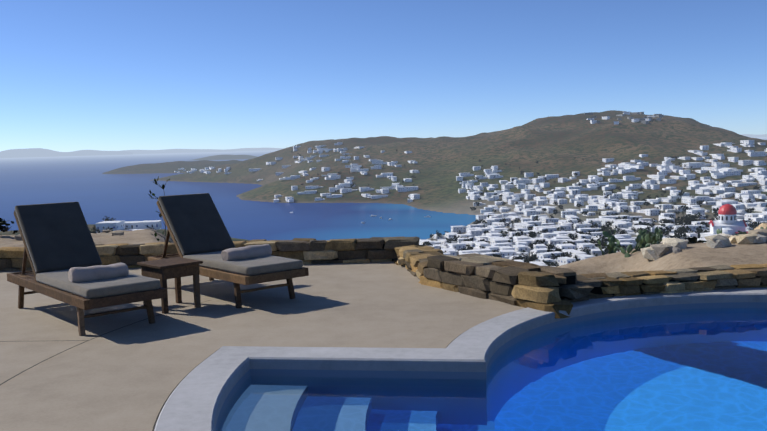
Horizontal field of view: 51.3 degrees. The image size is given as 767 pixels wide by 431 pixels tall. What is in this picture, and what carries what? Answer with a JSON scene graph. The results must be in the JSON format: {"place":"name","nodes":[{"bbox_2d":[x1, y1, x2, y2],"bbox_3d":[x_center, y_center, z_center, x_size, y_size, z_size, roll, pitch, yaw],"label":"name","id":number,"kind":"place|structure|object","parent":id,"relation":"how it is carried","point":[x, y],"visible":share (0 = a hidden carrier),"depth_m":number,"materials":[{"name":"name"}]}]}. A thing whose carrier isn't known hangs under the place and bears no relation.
{"place":"outdoors","nodes":[
{"label":"outdoors","id":0,"kind":"place"},
{"bbox_2d":[0,259,523,430],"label":"terrace","id":1,"kind":"structure","parent":0,"point":[129,377],"depth_m":6.32,"materials":[{"name":"beige concrete"}]},
{"bbox_2d":[7,202,166,335],"bbox_3d":[-2.699,0.408,7.090,0.680,0.977,2.020,-6,7,-40],"label":"lounger","id":2,"kind":"object","parent":1,"relation":"on","point":[61,252],"visible":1,"depth_m":7.16,"materials":[{"name":"grey fabric"}]},
{"bbox_2d":[0,300,209,384],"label":"terrace joints","id":3,"kind":"object","parent":1,"relation":"on","point":[76,345],"visible":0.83,"depth_m":6.15,"materials":[{"name":"grey concrete"}]},
{"bbox_2d":[137,257,202,313],"bbox_3d":[-1.951,0.637,7.338,0.430,0.430,0.430,-6,7,-44],"label":"side table","id":4,"kind":"object","parent":1,"relation":"on","point":[164,270],"visible":0.96,"depth_m":7.24,"materials":[{"name":"brown wood"}]},
{"bbox_2d":[0,237,419,270],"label":"wall","id":5,"kind":"structure","parent":1,"relation":"on","point":[332,251],"depth_m":9.90,"materials":[{"name":"stone"}]},
{"bbox_2d":[148,193,308,307],"bbox_3d":[-1.621,0.298,8.009,0.680,0.977,2.020,-6,7,-40],"label":"lounger","id":6,"kind":"object","parent":1,"relation":"on","point":[196,227],"visible":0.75,"depth_m":8.05,"materials":[{"name":"grey fabric"}]},
{"bbox_2d":[152,329,468,430],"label":"coping joint","id":7,"kind":"object","parent":1,"relation":"on","point":[187,374],"visible":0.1,"depth_m":4.68,"materials":[{"name":"grey concrete"}]},
{"bbox_2d":[394,245,445,279],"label":"wall","id":8,"kind":"structure","parent":1,"relation":"on","point":[413,259],"depth_m":9.16,"materials":[{"name":"stone"}]},
{"bbox_2d":[154,288,766,430],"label":"coping","id":9,"kind":"object","parent":1,"relation":"on","point":[198,396],"visible":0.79,"depth_m":5.46,"materials":[{"name":"grey"}]},
{"bbox_2d":[418,253,593,318],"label":"wall","id":10,"kind":"structure","parent":1,"relation":"on","point":[555,290],"depth_m":7.24,"materials":[{"name":"stone"}]},
{"bbox_2d":[576,264,766,298],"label":"wall","id":11,"kind":"structure","parent":1,"relation":"on","point":[695,279],"depth_m":7.40,"materials":[{"name":"stone"}]},
{"bbox_2d":[0,110,766,274],"bbox_3d":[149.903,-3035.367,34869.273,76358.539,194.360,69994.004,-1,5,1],"label":"terrain","id":12,"kind":"structure","parent":0,"point":[554,144],"depth_m":1624.31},
{"bbox_2d":[0,218,17,233],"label":"bush","id":13,"kind":"object","parent":12,"relation":"on","point":[3,222],"visible":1,"depth_m":20.67,"materials":[{"name":"green plant"}]},
{"bbox_2d":[145,176,172,242],"bbox_3d":[-2.878,0.300,10.694,0.566,1.670,0.412,-1,5,1],"label":"plant","id":14,"kind":"object","parent":12,"relation":"on","point":[160,215],"visible":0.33,"depth_m":10.61,"materials":[{"name":"green plant"}]},
{"bbox_2d":[249,369,429,378],"bbox_3d":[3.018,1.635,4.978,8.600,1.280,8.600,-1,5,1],"label":"step","id":15,"kind":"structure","parent":12,"relation":"on","point":[341,373],"depth_m":5.41,"materials":[{"name":"tile"}]},
{"bbox_2d":[217,308,766,430],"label":"pool water","id":16,"kind":"structure","parent":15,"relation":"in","point":[705,369],"depth_m":5.04,"materials":[{"name":"blue liquid"}]},
{"bbox_2d":[14,223,766,260],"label":"rocks","id":17,"kind":"object","parent":12,"relation":"on","point":[655,252],"visible":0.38,"depth_m":9.55,"materials":[{"name":"stone"}]},
{"bbox_2d":[95,112,766,266],"bbox_3d":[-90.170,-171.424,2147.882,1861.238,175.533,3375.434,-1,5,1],"label":"town","id":18,"kind":"object","parent":12,"relation":"on","point":[518,244],"visible":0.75,"depth_m":1069.47},
{"bbox_2d":[215,302,766,430],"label":"pool shell","id":19,"kind":"object","parent":12,"relation":"on","point":[440,374],"visible":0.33,"depth_m":6.69},
{"bbox_2d":[511,255,525,259],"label":"tree","id":20,"kind":"object","parent":12,"relation":"on","point":[519,257],"visible":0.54,"depth_m":552.27,"materials":[{"name":"green plant"}]},
{"bbox_2d":[524,255,537,262],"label":"tree","id":21,"kind":"object","parent":12,"relation":"on","point":[530,259],"visible":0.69,"depth_m":543.29,"materials":[{"name":"green plant"}]},
{"bbox_2d":[528,232,537,237],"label":"tree","id":22,"kind":"object","parent":12,"relation":"on","point":[532,235],"visible":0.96,"depth_m":722.50,"materials":[{"name":"green plant"}]},
{"bbox_2d":[528,242,537,248],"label":"tree","id":23,"kind":"object","parent":12,"relation":"on","point":[530,245],"visible":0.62,"depth_m":633.81,"materials":[{"name":"green plant"}]},
{"bbox_2d":[534,239,545,243],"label":"tree","id":24,"kind":"object","parent":12,"relation":"on","point":[541,241],"visible":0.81,"depth_m":653.32,"materials":[{"name":"green plant"}]},
{"bbox_2d":[545,244,554,248],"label":"tree","id":25,"kind":"object","parent":12,"relation":"on","point":[550,246],"visible":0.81,"depth_m":623.16,"materials":[{"name":"green plant"}]},
{"bbox_2d":[561,252,570,256],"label":"tree","id":26,"kind":"object","parent":12,"relation":"on","point":[563,254],"visible":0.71,"depth_m":566.24,"materials":[{"name":"green plant"}]},
{"bbox_2d":[569,234,578,239],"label":"tree","id":27,"kind":"object","parent":12,"relation":"on","point":[573,236],"visible":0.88,"depth_m":671.98,"materials":[{"name":"green plant"}]},
{"bbox_2d":[580,246,590,253],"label":"tree","id":28,"kind":"object","parent":12,"relation":"on","point":[586,250],"visible":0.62,"depth_m":574.54,"materials":[{"name":"green plant"}]},
{"bbox_2d":[591,238,603,246],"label":"tree","id":29,"kind":"object","parent":12,"relation":"on","point":[594,242],"visible":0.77,"depth_m":629.91,"materials":[{"name":"green plant"}]},
{"bbox_2d":[599,236,607,241],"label":"tree","id":30,"kind":"object","parent":12,"relation":"on","point":[603,238],"visible":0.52,"depth_m":651.08,"materials":[{"name":"green plant"}]},
{"bbox_2d":[605,220,613,226],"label":"tree","id":31,"kind":"object","parent":12,"relation":"on","point":[609,223],"visible":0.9,"depth_m":786.71,"materials":[{"name":"green plant"}]},
{"bbox_2d":[634,227,647,232],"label":"tree","id":32,"kind":"object","parent":12,"relation":"on","point":[638,229],"visible":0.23,"depth_m":700.97,"materials":[{"name":"green plant"}]},
{"bbox_2d":[676,227,685,232],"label":"tree","id":33,"kind":"object","parent":12,"relation":"on","point":[681,229],"visible":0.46,"depth_m":693.50,"materials":[{"name":"green plant"}]},
{"bbox_2d":[598,227,766,256],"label":"shrubs","id":34,"kind":"object","parent":12,"relation":"on","point":[644,238],"visible":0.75,"depth_m":10.71,"materials":[{"name":"green plant"}]},
{"bbox_2d":[678,205,688,211],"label":"tree","id":35,"kind":"object","parent":12,"relation":"on","point":[685,208],"visible":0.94,"depth_m":885.89,"materials":[{"name":"green plant"}]},
{"bbox_2d":[682,214,697,220],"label":"tree","id":36,"kind":"object","parent":12,"relation":"on","point":[691,216],"visible":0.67,"depth_m":786.21,"materials":[{"name":"green plant"}]},
{"bbox_2d":[684,237,705,243],"bbox_3d":[5.948,0.804,14.818,0.962,0.897,1.019,-2,5,-10],"label":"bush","id":37,"kind":"object","parent":12,"relation":"on","point":[692,240],"visible":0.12,"depth_m":14.79,"materials":[{"name":"green plant"}]},
{"bbox_2d":[700,221,708,226],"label":"tree","id":38,"kind":"object","parent":12,"relation":"on","point":[704,223],"visible":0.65,"depth_m":731.43,"materials":[{"name":"green plant"}]},
{"bbox_2d":[709,200,747,234],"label":"church","id":39,"kind":"structure","parent":12,"relation":"on","point":[728,223],"depth_m":650.87,"materials":[{"name":"white paint"}]},
{"bbox_2d":[745,208,754,212],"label":"tree","id":40,"kind":"object","parent":12,"relation":"on","point":[750,209],"visible":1,"depth_m":845.09,"materials":[{"name":"green plant"}]},
{"bbox_2d":[0,137,766,240],"bbox_3d":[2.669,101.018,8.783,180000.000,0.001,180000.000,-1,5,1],"label":"sea","id":41,"kind":"structure","parent":0,"point":[91,188],"depth_m":1547.83,"materials":[{"name":"blue liquid"}]},
{"bbox_2d":[290,212,430,222],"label":"boats","id":42,"kind":"object","parent":41,"relation":"on","point":[380,217],"visible":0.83,"depth_m":1117.36,"materials":[{"name":"white"}]},
{"bbox_2d":[0,134,766,157],"bbox_3d":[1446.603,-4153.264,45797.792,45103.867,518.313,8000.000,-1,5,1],"label":"islands","id":43,"kind":"object","parent":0,"point":[28,152],"visible":0.73,"depth_m":42121.41,"materials":[{"name":"grey"}]},
{"bbox_2d":[0,0,766,151],"label":"sky","id":44,"kind":"structure","parent":0,"point":[102,75],"materials":[{"name":"blue"}]}
]}

